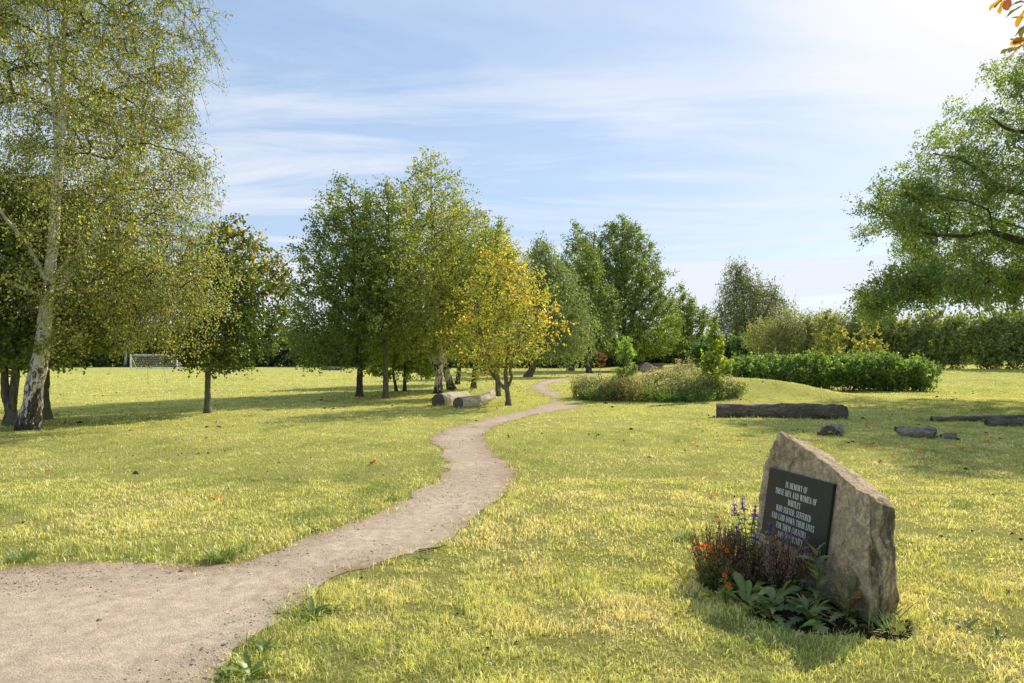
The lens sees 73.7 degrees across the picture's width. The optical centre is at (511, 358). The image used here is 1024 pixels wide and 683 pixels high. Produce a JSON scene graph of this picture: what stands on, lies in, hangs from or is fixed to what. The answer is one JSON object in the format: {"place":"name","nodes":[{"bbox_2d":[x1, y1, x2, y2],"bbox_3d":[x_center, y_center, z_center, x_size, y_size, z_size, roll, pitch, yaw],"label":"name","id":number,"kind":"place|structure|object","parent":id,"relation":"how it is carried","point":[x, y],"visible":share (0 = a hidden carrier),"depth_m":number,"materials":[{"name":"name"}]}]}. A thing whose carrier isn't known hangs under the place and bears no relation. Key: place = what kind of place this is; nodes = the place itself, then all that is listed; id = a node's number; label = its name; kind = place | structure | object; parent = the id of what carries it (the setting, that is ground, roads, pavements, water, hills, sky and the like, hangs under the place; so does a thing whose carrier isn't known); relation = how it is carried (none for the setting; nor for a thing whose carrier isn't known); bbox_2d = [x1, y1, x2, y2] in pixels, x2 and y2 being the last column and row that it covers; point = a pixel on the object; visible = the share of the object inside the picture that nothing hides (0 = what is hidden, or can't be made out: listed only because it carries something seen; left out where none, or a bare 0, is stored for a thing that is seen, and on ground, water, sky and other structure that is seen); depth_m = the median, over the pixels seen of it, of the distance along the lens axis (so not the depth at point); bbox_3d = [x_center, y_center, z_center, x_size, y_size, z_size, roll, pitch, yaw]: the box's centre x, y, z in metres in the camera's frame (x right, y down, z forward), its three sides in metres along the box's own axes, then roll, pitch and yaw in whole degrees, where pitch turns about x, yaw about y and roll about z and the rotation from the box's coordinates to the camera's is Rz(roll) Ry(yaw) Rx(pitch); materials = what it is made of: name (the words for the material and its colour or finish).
{"place":"outdoors","nodes":[
{"label":"outdoors","id":0,"kind":"place"},
{"bbox_2d":[0,374,609,682],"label":"path","id":1,"kind":"structure","parent":0,"point":[86,646],"depth_m":4.64,"materials":[{"name":"beige gravel"}]},
{"bbox_2d":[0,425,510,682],"bbox_3d":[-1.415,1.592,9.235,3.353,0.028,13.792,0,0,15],"label":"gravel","id":2,"kind":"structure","parent":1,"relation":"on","point":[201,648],"depth_m":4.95,"materials":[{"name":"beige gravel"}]},
{"bbox_2d":[0,361,1023,682],"bbox_3d":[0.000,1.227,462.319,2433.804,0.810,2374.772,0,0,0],"label":"ground","id":3,"kind":"structure","parent":0,"point":[540,541],"depth_m":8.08,"materials":[{"name":"green plant"}]},
{"bbox_2d":[2,546,40,561],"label":"grass tuft","id":4,"kind":"object","parent":3,"relation":"on","point":[31,553],"visible":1,"depth_m":5.42,"materials":[{"name":"green plant"}]},
{"bbox_2d":[0,165,126,425],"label":"field maple","id":5,"kind":"object","parent":3,"relation":"on","point":[14,356],"visible":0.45,"depth_m":15.83,"materials":[{"name":"green plant"}]},
{"bbox_2d":[0,176,168,419],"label":"field maple","id":6,"kind":"object","parent":3,"relation":"on","point":[47,413],"visible":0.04,"depth_m":17.83,"materials":[{"name":"green plant"}]},
{"bbox_2d":[108,333,143,366],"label":"silver birch","id":7,"kind":"object","parent":3,"relation":"on","point":[125,360],"visible":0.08,"depth_m":121.79,"materials":[{"name":"green plant"}]},
{"bbox_2d":[0,0,258,430],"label":"silver birch","id":8,"kind":"object","parent":3,"relation":"on","point":[109,295],"visible":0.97,"depth_m":14.92,"materials":[{"name":"green plant"}]},
{"bbox_2d":[130,354,181,368],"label":"football goal","id":9,"kind":"object","parent":3,"relation":"on","point":[176,360],"visible":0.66,"depth_m":101.13,"materials":[{"name":"white paint"}]},
{"bbox_2d":[171,553,191,562],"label":"grass tuft","id":10,"kind":"object","parent":3,"relation":"on","point":[186,559],"visible":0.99,"depth_m":5.36,"materials":[{"name":"green plant"}]},
{"bbox_2d":[20,323,402,366],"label":"hedgerow","id":11,"kind":"object","parent":3,"relation":"on","point":[274,361],"visible":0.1,"depth_m":126.60,"materials":[{"name":"green plant"}]},
{"bbox_2d":[198,543,240,562],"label":"grass tuft","id":12,"kind":"object","parent":3,"relation":"on","point":[219,556],"visible":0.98,"depth_m":5.40,"materials":[{"name":"green plant"}]},
{"bbox_2d":[140,213,303,412],"bbox_3d":[-8.544,-1.317,20.330,4.403,6.115,4.359,0,0,0],"label":"field maple","id":13,"kind":"object","parent":3,"relation":"on","point":[219,360],"visible":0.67,"depth_m":19.80,"materials":[{"name":"green plant"}]},
{"bbox_2d":[209,660,251,682],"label":"dandelion","id":14,"kind":"object","parent":3,"relation":"on","point":[222,673],"visible":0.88,"depth_m":3.40,"materials":[{"name":"green plant"}]},
{"bbox_2d":[216,650,272,682],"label":"dandelion","id":15,"kind":"object","parent":3,"relation":"on","point":[245,662],"visible":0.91,"depth_m":3.44,"materials":[{"name":"green plant"}]},
{"bbox_2d":[236,541,254,550],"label":"dandelion","id":16,"kind":"object","parent":3,"relation":"on","point":[243,545],"visible":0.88,"depth_m":5.75,"materials":[{"name":"green plant"}]},
{"bbox_2d":[252,634,281,656],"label":"dandelion","id":17,"kind":"object","parent":3,"relation":"on","point":[261,642],"visible":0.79,"depth_m":3.75,"materials":[{"name":"green plant"}]},
{"bbox_2d":[300,523,321,534],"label":"dandelion","id":18,"kind":"object","parent":3,"relation":"on","point":[312,528],"visible":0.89,"depth_m":6.28,"materials":[{"name":"green plant"}]},
{"bbox_2d":[293,594,332,623],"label":"dandelion","id":19,"kind":"object","parent":3,"relation":"on","point":[311,605],"visible":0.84,"depth_m":4.24,"materials":[{"name":"green plant"}]},
{"bbox_2d":[321,366,343,369],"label":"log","id":20,"kind":"object","parent":3,"relation":"on","point":[331,368],"visible":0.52,"depth_m":91.33,"materials":[{"name":"grey wood"}]},
{"bbox_2d":[323,603,345,611],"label":"dandelion","id":21,"kind":"object","parent":3,"relation":"on","point":[339,609],"visible":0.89,"depth_m":4.31,"materials":[{"name":"green plant"}]},
{"bbox_2d":[268,169,414,396],"bbox_3d":[-7.117,-3.100,28.517,5.931,9.672,6.059,0,0,43],"label":"alder tree","id":22,"kind":"object","parent":3,"relation":"on","point":[326,291],"visible":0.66,"depth_m":27.62,"materials":[{"name":"green plant"}]},
{"bbox_2d":[356,507,372,513],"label":"grass tuft","id":23,"kind":"object","parent":3,"relation":"on","point":[360,511],"visible":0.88,"depth_m":7.00,"materials":[{"name":"green plant"}]},
{"bbox_2d":[331,173,441,398],"bbox_3d":[-4.955,-2.824,27.496,4.241,9.110,4.560,0,0,43],"label":"alder tree","id":24,"kind":"object","parent":3,"relation":"on","point":[392,256],"visible":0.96,"depth_m":26.89,"materials":[{"name":"green plant"}]},
{"bbox_2d":[363,321,411,390],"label":"young maple","id":25,"kind":"object","parent":3,"relation":"on","point":[379,369],"visible":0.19,"depth_m":32.72,"materials":[{"name":"green plant"}]},
{"bbox_2d":[384,493,400,500],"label":"grass tuft","id":26,"kind":"object","parent":3,"relation":"on","point":[389,497],"visible":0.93,"depth_m":7.71,"materials":[{"name":"green plant"}]},
{"bbox_2d":[393,295,437,390],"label":"young maple","id":27,"kind":"object","parent":3,"relation":"on","point":[407,372],"visible":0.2,"depth_m":32.89,"materials":[{"name":"green plant"}]},
{"bbox_2d":[414,551,428,562],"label":"dandelion","id":28,"kind":"object","parent":3,"relation":"on","point":[419,558],"visible":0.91,"depth_m":5.42,"materials":[{"name":"green plant"}]},
{"bbox_2d":[419,545,445,551],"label":"twig","id":29,"kind":"object","parent":3,"relation":"on","point":[431,548],"visible":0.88,"depth_m":5.64,"materials":[{"name":"brown wood"}]},
{"bbox_2d":[380,146,505,393],"bbox_3d":[-3.374,-3.862,30.878,6.483,11.178,6.545,0,0,42],"label":"silver birch","id":30,"kind":"object","parent":3,"relation":"on","point":[435,238],"visible":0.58,"depth_m":30.41,"materials":[{"name":"green plant"}]},
{"bbox_2d":[431,391,470,405],"bbox_3d":[-2.139,1.429,24.184,0.517,0.496,2.975,0,0,14],"label":"log","id":31,"kind":"object","parent":3,"relation":"on","point":[443,399],"visible":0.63,"depth_m":23.07,"materials":[{"name":"brown wood"}]},
{"bbox_2d":[433,241,471,384],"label":"alder tree","id":32,"kind":"object","parent":3,"relation":"on","point":[457,382],"depth_m":41.64,"materials":[{"name":"green plant"}]},
{"bbox_2d":[422,187,517,389],"bbox_3d":[-2.010,-3.433,34.365,5.860,10.374,5.512,0,0,0],"label":"silver birch","id":33,"kind":"object","parent":3,"relation":"on","point":[450,385],"visible":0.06,"depth_m":34.08,"materials":[{"name":"green plant"}]},
{"bbox_2d":[453,389,495,407],"bbox_3d":[-1.155,1.373,22.998,0.547,0.557,2.772,0,0,21],"label":"log","id":34,"kind":"object","parent":3,"relation":"on","point":[487,396],"visible":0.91,"depth_m":22.35,"materials":[{"name":"grey wood"}]},
{"bbox_2d":[450,217,535,388],"bbox_3d":[-1.152,-2.859,36.305,5.009,9.210,4.882,0,0,0],"label":"alder tree","id":35,"kind":"object","parent":3,"relation":"on","point":[472,380],"visible":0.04,"depth_m":36.11,"materials":[{"name":"green plant"}]},
{"bbox_2d":[447,215,544,395],"bbox_3d":[-0.675,-2.146,28.517,4.097,7.737,3.653,0,0,0],"label":"alder tree","id":36,"kind":"object","parent":3,"relation":"on","point":[497,286],"visible":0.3,"depth_m":28.46,"materials":[{"name":"green plant"}]},
{"bbox_2d":[435,224,578,405],"bbox_3d":[-0.028,-1.431,23.190,4.566,6.321,4.392,0,0,33],"label":"cherry tree","id":37,"kind":"object","parent":3,"relation":"on","point":[523,333],"visible":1,"depth_m":22.73,"materials":[{"name":"yellow plant"}]},
{"bbox_2d":[14,381,1022,649],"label":"fallen leaves","id":38,"kind":"object","parent":3,"relation":"on","point":[524,449],"visible":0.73,"depth_m":15.34,"materials":[{"name":"brown plant"}]},
{"bbox_2d":[513,230,611,376],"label":"weeping birch","id":39,"kind":"object","parent":3,"relation":"on","point":[555,267],"visible":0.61,"depth_m":57.07,"materials":[{"name":"green plant"}]},
{"bbox_2d":[416,334,727,367],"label":"hedgerow","id":40,"kind":"object","parent":3,"relation":"on","point":[666,359],"visible":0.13,"depth_m":111.53,"materials":[{"name":"green plant"}]},
{"bbox_2d":[556,239,610,370],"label":"alder tree","id":41,"kind":"object","parent":3,"relation":"on","point":[572,368],"visible":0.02,"depth_m":86.86,"materials":[{"name":"green plant"}]},
{"bbox_2d":[553,219,627,372],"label":"grey poplar","id":42,"kind":"object","parent":3,"relation":"on","point":[592,268],"visible":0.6,"depth_m":74.54,"materials":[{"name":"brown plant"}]},
{"bbox_2d":[595,352,607,377],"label":"sapling","id":43,"kind":"object","parent":3,"relation":"on","point":[601,355],"visible":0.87,"depth_m":27.21,"materials":[{"name":"brown plant"}]},
{"bbox_2d":[611,335,637,385],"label":"sapling","id":44,"kind":"object","parent":3,"relation":"on","point":[625,359],"visible":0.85,"depth_m":25.97,"materials":[{"name":"green plant"}]},
{"bbox_2d":[582,213,690,370],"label":"grey poplar","id":45,"kind":"object","parent":3,"relation":"on","point":[624,274],"visible":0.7,"depth_m":82.95,"materials":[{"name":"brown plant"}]},
{"bbox_2d":[629,363,662,369],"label":"log","id":46,"kind":"object","parent":3,"relation":"on","point":[658,365],"visible":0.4,"depth_m":82.97,"materials":[{"name":"grey wood"}]},
{"bbox_2d":[640,363,653,372],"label":"boulder","id":47,"kind":"object","parent":3,"relation":"on","point":[645,366],"visible":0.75,"depth_m":73.59,"materials":[{"name":"grey stone"}]},
{"bbox_2d":[567,357,748,402],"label":"wildflowers","id":48,"kind":"object","parent":3,"relation":"on","point":[669,385],"visible":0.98,"depth_m":25.44,"materials":[{"name":"green plant"}]},
{"bbox_2d":[668,565,694,581],"bbox_3d":[1.220,1.532,4.854,0.230,0.132,0.244,0,0,-27],"label":"evening primrose","id":49,"kind":"object","parent":3,"relation":"on","point":[683,570],"visible":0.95,"depth_m":4.89,"materials":[{"name":"green plant"}]},
{"bbox_2d":[651,279,713,363],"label":"oak tree","id":50,"kind":"object","parent":3,"relation":"on","point":[689,322],"visible":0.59,"depth_m":102.48,"materials":[{"name":"green plant"}]},
{"bbox_2d":[671,527,700,539],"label":"grass tuft","id":51,"kind":"object","parent":3,"relation":"on","point":[690,533],"visible":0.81,"depth_m":6.03,"materials":[{"name":"green plant"}]},
{"bbox_2d":[698,315,734,387],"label":"sapling","id":52,"kind":"object","parent":3,"relation":"on","point":[709,356],"visible":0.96,"depth_m":25.50,"materials":[{"name":"green plant"}]},
{"bbox_2d":[680,330,767,370],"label":"laurel bush","id":53,"kind":"object","parent":3,"relation":"on","point":[734,346],"visible":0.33,"depth_m":65.30,"materials":[{"name":"green plant"}]},
{"bbox_2d":[717,573,731,602],"bbox_3d":[1.379,1.496,4.415,0.126,0.199,0.103,0,0,-28],"label":"marigold","id":54,"kind":"object","parent":3,"relation":"on","point":[727,585],"visible":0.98,"depth_m":4.42,"materials":[{"name":"green plant"}]},
{"bbox_2d":[699,255,799,349],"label":"weeping willow","id":55,"kind":"object","parent":3,"relation":"on","point":[737,319],"visible":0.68,"depth_m":90.32,"materials":[{"name":"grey plant"}]},
{"bbox_2d":[716,403,848,419],"bbox_3d":[7.283,1.462,18.476,3.408,0.509,0.671,0,0,14],"label":"log","id":56,"kind":"object","parent":3,"relation":"on","point":[807,410],"visible":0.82,"depth_m":18.35,"materials":[{"name":"brown wood"}]},
{"bbox_2d":[696,564,912,638],"bbox_3d":[1.781,1.585,4.605,0.847,0.069,1.700,0,0,-21],"label":"soil bed","id":57,"kind":"object","parent":3,"relation":"on","point":[786,614],"visible":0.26,"depth_m":4.11,"materials":[{"name":"brown soil"}]},
{"bbox_2d":[694,544,729,584],"bbox_3d":[1.396,1.455,4.806,0.266,0.280,0.178,0,0,0],"label":"marigold","id":58,"kind":"object","parent":57,"relation":"on","point":[710,550],"visible":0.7,"depth_m":4.80,"materials":[{"name":"orange plant"}]},
{"bbox_2d":[686,519,745,576],"bbox_3d":[1.490,1.408,5.007,0.440,0.435,0.439,0,0,0],"label":"heather","id":59,"kind":"object","parent":57,"relation":"on","point":[715,548],"visible":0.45,"depth_m":4.97,"materials":[{"name":"brown plant"}]},
{"bbox_2d":[694,553,740,589],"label":"heather","id":60,"kind":"object","parent":57,"relation":"on","point":[711,575],"visible":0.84,"depth_m":4.68,"materials":[{"name":"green plant"}]},
{"bbox_2d":[699,587,736,597],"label":"evening primrose","id":61,"kind":"object","parent":57,"relation":"on","point":[702,594],"visible":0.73,"depth_m":4.56,"materials":[{"name":"green plant"}]},
{"bbox_2d":[707,580,736,590],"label":"evening primrose","id":62,"kind":"object","parent":57,"relation":"on","point":[725,582],"visible":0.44,"depth_m":4.65,"materials":[{"name":"green plant"}]},
{"bbox_2d":[718,524,768,577],"bbox_3d":[1.659,1.399,4.901,0.357,0.459,0.353,0,0,0],"label":"heather","id":63,"kind":"object","parent":57,"relation":"on","point":[748,551],"visible":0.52,"depth_m":4.84,"materials":[{"name":"brown plant"}]},
{"bbox_2d":[724,551,767,588],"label":"heather","id":64,"kind":"object","parent":57,"relation":"on","point":[746,569],"visible":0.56,"depth_m":4.69,"materials":[{"name":"brown plant"}]},
{"bbox_2d":[716,572,777,618],"bbox_3d":[1.515,1.498,4.363,0.269,0.194,0.404,0,0,-35],"label":"evening primrose","id":65,"kind":"object","parent":57,"relation":"on","point":[739,580],"visible":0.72,"depth_m":4.41,"materials":[{"name":"green plant"}]},
{"bbox_2d":[728,579,775,594],"bbox_3d":[1.590,1.538,4.539,0.314,0.125,0.267,0,0,0],"label":"evening primrose","id":66,"kind":"object","parent":57,"relation":"on","point":[754,589],"visible":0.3,"depth_m":4.60,"materials":[{"name":"green plant"}]},
{"bbox_2d":[739,597,771,617],"bbox_3d":[1.537,1.560,4.268,0.218,0.072,0.233,0,0,37],"label":"evening primrose","id":67,"kind":"object","parent":57,"relation":"on","point":[751,603],"visible":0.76,"depth_m":4.28,"materials":[{"name":"green plant"}]},
{"bbox_2d":[730,498,807,585],"bbox_3d":[1.773,1.322,4.780,0.277,0.574,0.643,0,0,-16],"label":"purple sage","id":68,"kind":"object","parent":57,"relation":"on","point":[755,515],"visible":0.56,"depth_m":4.92,"materials":[{"name":"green plant"}]},
{"bbox_2d":[741,580,801,603],"bbox_3d":[1.675,1.501,4.424,0.346,0.194,0.296,0,0,-45],"label":"evening primrose","id":69,"kind":"object","parent":57,"relation":"on","point":[792,588],"visible":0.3,"depth_m":4.43,"materials":[{"name":"green plant"}]},
{"bbox_2d":[747,586,806,626],"bbox_3d":[1.605,1.526,4.202,0.356,0.202,0.342,0,0,0],"label":"sow thistle","id":70,"kind":"object","parent":57,"relation":"on","point":[773,596],"visible":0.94,"depth_m":4.20,"materials":[{"name":"green plant"}]},
{"bbox_2d":[760,528,818,595],"bbox_3d":[1.864,1.382,4.619,0.387,0.480,0.366,0,0,0],"label":"heather","id":71,"kind":"object","parent":57,"relation":"on","point":[797,569],"visible":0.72,"depth_m":4.58,"materials":[{"name":"purple plant"}]},
{"bbox_2d":[781,619,815,633],"bbox_3d":[1.693,1.579,4.015,0.171,0.076,0.220,0,0,32],"label":"evening primrose","id":72,"kind":"object","parent":57,"relation":"on","point":[809,622],"visible":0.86,"depth_m":4.01,"materials":[{"name":"green plant"}]},
{"bbox_2d":[781,593,838,634],"bbox_3d":[1.798,1.580,4.103,0.385,0.290,0.366,0,0,32],"label":"sow thistle","id":73,"kind":"object","parent":57,"relation":"on","point":[819,627],"visible":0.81,"depth_m":4.10,"materials":[{"name":"green plant"}]},
{"bbox_2d":[792,597,829,620],"bbox_3d":[1.854,1.551,4.202,0.236,0.093,0.258,0,0,19],"label":"evening primrose","id":74,"kind":"object","parent":57,"relation":"on","point":[798,601],"visible":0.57,"depth_m":4.27,"materials":[{"name":"green plant"}]},
{"bbox_2d":[794,543,846,611],"bbox_3d":[1.944,1.415,4.344,0.303,0.500,0.326,0,0,-18],"label":"sow thistle","id":75,"kind":"object","parent":57,"relation":"on","point":[817,594],"visible":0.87,"depth_m":4.32,"materials":[{"name":"green plant"}]},
{"bbox_2d":[812,575,862,616],"bbox_3d":[2.076,1.477,4.248,0.263,0.262,0.320,0,0,-24],"label":"evening primrose","id":76,"kind":"object","parent":57,"relation":"on","point":[851,585],"visible":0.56,"depth_m":4.22,"materials":[{"name":"green plant"}]},
{"bbox_2d":[824,587,871,626],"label":"sow thistle","id":77,"kind":"object","parent":57,"relation":"on","point":[837,614],"visible":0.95,"depth_m":4.12,"materials":[{"name":"green plant"}]},
{"bbox_2d":[829,589,917,633],"bbox_3d":[2.103,1.492,4.077,0.553,0.229,0.550,0,0,-45],"label":"grass tuft","id":78,"kind":"object","parent":57,"relation":"on","point":[899,611],"visible":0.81,"depth_m":4.06,"materials":[{"name":"green plant"}]},
{"bbox_2d":[862,608,918,637],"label":"grass tuft","id":79,"kind":"object","parent":57,"relation":"on","point":[884,622],"visible":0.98,"depth_m":4.03,"materials":[{"name":"green plant"}]},
{"bbox_2d":[740,294,891,361],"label":"willow scrub","id":80,"kind":"object","parent":3,"relation":"on","point":[783,337],"visible":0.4,"depth_m":57.18,"materials":[{"name":"green plant"}]},
{"bbox_2d":[756,432,899,622],"bbox_3d":[2.190,1.151,4.806,0.408,1.170,1.316,0,0,-14],"label":"memorial stone","id":81,"kind":"object","parent":3,"relation":"on","point":[844,514],"visible":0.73,"depth_m":4.58,"materials":[{"name":"stone"}]},
{"bbox_2d":[811,308,849,358],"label":"young tree","id":82,"kind":"object","parent":3,"relation":"on","point":[828,344],"visible":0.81,"depth_m":49.37,"materials":[{"name":"green plant"}]},
{"bbox_2d":[817,423,844,435],"bbox_3d":[6.715,1.510,14.345,0.519,0.268,0.731,0,0,31],"label":"log piece","id":83,"kind":"object","parent":3,"relation":"on","point":[838,429],"visible":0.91,"depth_m":14.15,"materials":[{"name":"grey wood"}]},
{"bbox_2d":[718,347,946,391],"bbox_3d":[15.505,0.692,33.539,11.309,2.544,3.791,0,0,0],"label":"dogwood hedge","id":84,"kind":"object","parent":3,"relation":"on","point":[882,371],"visible":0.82,"depth_m":32.84,"materials":[{"name":"green plant"}]},
{"bbox_2d":[851,315,889,355],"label":"young tree","id":85,"kind":"object","parent":3,"relation":"on","point":[873,344],"visible":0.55,"depth_m":50.33,"materials":[{"name":"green plant"}]},
{"bbox_2d":[782,310,986,363],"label":"hedgerow","id":86,"kind":"object","parent":3,"relation":"on","point":[952,345],"depth_m":95.92,"materials":[{"name":"green plant"}]},
{"bbox_2d":[894,426,938,438],"bbox_3d":[8.307,1.519,14.018,0.798,0.272,0.477,0,0,34],"label":"log piece","id":87,"kind":"object","parent":3,"relation":"on","point":[924,432],"visible":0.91,"depth_m":13.87,"materials":[{"name":"grey wood"}]},
{"bbox_2d":[839,46,1023,334],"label":"ash tree","id":88,"kind":"object","parent":3,"relation":"on","point":[972,282],"visible":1,"depth_m":23.30,"materials":[{"name":"green plant"}]},
{"bbox_2d":[845,302,1023,368],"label":"tall hedge","id":89,"kind":"object","parent":3,"relation":"on","point":[1003,338],"visible":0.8,"depth_m":54.50,"materials":[{"name":"green plant"}]},
{"bbox_2d":[924,610,950,621],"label":"dandelion","id":90,"kind":"object","parent":3,"relation":"on","point":[945,613],"visible":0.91,"depth_m":4.22,"materials":[{"name":"green plant"}]},
{"bbox_2d":[940,432,957,438],"bbox_3d":[8.777,1.572,13.724,0.298,0.178,0.275,0,0,30],"label":"log piece","id":91,"kind":"object","parent":3,"relation":"on","point":[950,435],"visible":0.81,"depth_m":13.65,"materials":[{"name":"grey wood"}]},
{"bbox_2d":[951,497,977,507],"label":"grass tuft","id":92,"kind":"object","parent":3,"relation":"on","point":[954,503],"visible":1,"depth_m":7.38,"materials":[{"name":"green plant"}]},
{"bbox_2d":[955,617,981,633],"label":"dandelion","id":93,"kind":"object","parent":3,"relation":"on","point":[966,623],"visible":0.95,"depth_m":4.05,"materials":[{"name":"green plant"}]},
{"bbox_2d":[930,415,1023,421],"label":"log","id":94,"kind":"object","parent":3,"relation":"on","point":[964,418],"visible":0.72,"depth_m":17.41,"materials":[{"name":"brown wood"}]},
{"bbox_2d":[984,627,1010,643],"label":"dandelion","id":95,"kind":"object","parent":3,"relation":"on","point":[997,634],"visible":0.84,"depth_m":3.93,"materials":[{"name":"green plant"}]},
{"bbox_2d":[984,418,1023,426],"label":"log","id":96,"kind":"object","parent":3,"relation":"on","point":[1002,422],"visible":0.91,"depth_m":16.07,"materials":[{"name":"brown wood"}]},
{"bbox_2d":[989,0,1023,59],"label":"horse chestnut","id":97,"kind":"object","parent":3,"relation":"on","point":[1006,5],"visible":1,"depth_m":4.82,"materials":[{"name":"orange plant"}]},
{"bbox_2d":[0,0,1023,338],"label":"sky","id":98,"kind":"structure","parent":0,"point":[723,128],"materials":[{"name":"blue"}]}
]}

